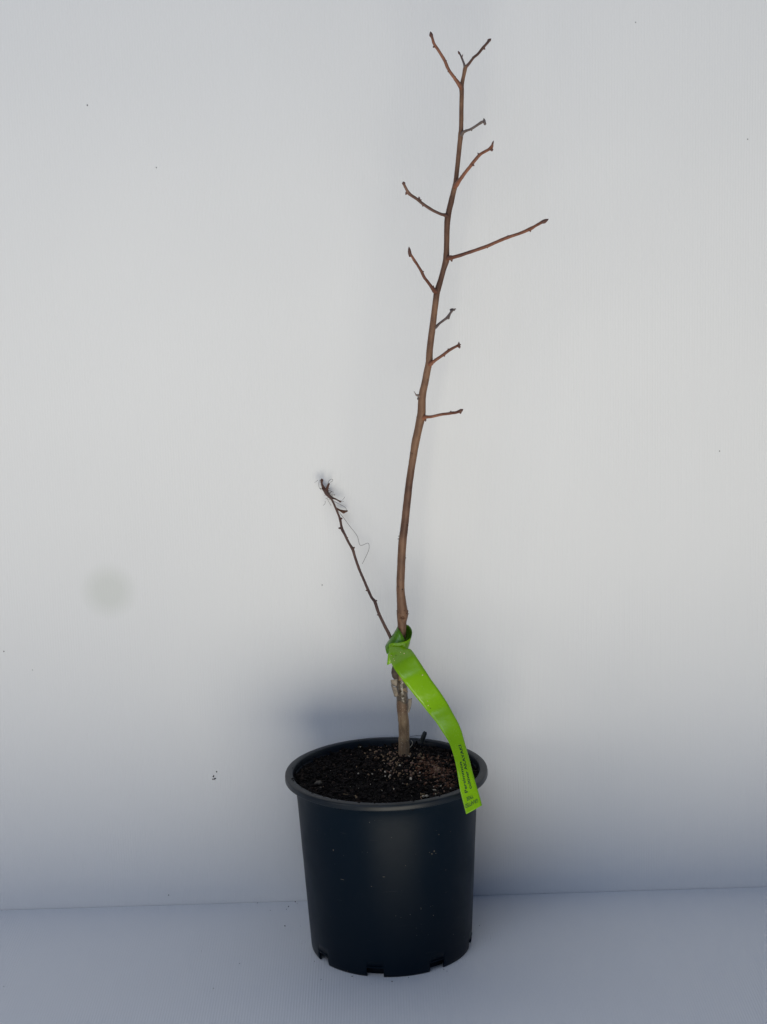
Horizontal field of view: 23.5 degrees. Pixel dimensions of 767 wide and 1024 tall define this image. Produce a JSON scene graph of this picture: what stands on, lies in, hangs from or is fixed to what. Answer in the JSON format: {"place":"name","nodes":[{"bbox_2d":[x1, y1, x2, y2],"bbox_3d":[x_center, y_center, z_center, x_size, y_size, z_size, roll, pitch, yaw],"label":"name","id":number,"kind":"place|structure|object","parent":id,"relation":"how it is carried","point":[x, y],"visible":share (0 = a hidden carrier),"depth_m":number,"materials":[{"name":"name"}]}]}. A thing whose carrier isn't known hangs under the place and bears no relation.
{"place":"outdoors","nodes":[
{"label":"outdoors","id":0,"kind":"place"},
{"bbox_2d":[0,0,766,909],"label":"wall","id":1,"kind":"structure","parent":0,"point":[216,292],"depth_m":2.32,"materials":[{"name":"white paint"}]},
{"bbox_2d":[0,887,766,1023],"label":"floor","id":2,"kind":"structure","parent":0,"point":[691,956],"depth_m":2.25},
{"bbox_2d":[285,737,487,976],"bbox_3d":[0.007,0.429,2.293,0.250,0.229,0.250,-2,12,0],"label":"plant pot","id":3,"kind":"object","parent":2,"relation":"on","point":[389,888],"visible":0.81,"depth_m":2.21,"materials":[{"name":"plastic"}]},
{"bbox_2d":[291,740,478,810],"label":"potting soil","id":4,"kind":"structure","parent":3,"relation":"in","point":[374,791],"depth_m":2.26,"materials":[{"name":"black soil"}]},
{"bbox_2d":[319,744,477,798],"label":"granules","id":5,"kind":"object","parent":4,"relation":"on","point":[435,771],"visible":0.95,"depth_m":2.28,"materials":[{"name":"brown soil"}]},
{"bbox_2d":[420,731,426,743],"bbox_3d":[0.051,0.290,2.363,0.008,0.017,0.004,-2,12,0],"label":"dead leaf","id":6,"kind":"object","parent":4,"relation":"on","point":[423,736],"visible":1,"depth_m":2.36,"materials":[{"name":"black plant"}]},
{"bbox_2d":[317,31,547,755],"bbox_3d":[0.047,-0.118,2.214,0.326,0.887,0.105,4,13,24],"label":"grafted sapling","id":7,"kind":"object","parent":4,"relation":"on","point":[400,693],"visible":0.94,"depth_m":2.20,"materials":[{"name":"brown plant"}]},
{"bbox_2d":[385,625,481,813],"bbox_3d":[0.054,0.249,2.220,0.052,0.192,0.176,-9,14,-31],"label":"plant tag","id":8,"kind":"object","parent":7,"relation":"attached to","point":[411,672],"visible":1,"depth_m":2.22,"materials":[{"name":"green plastic"}]}
]}

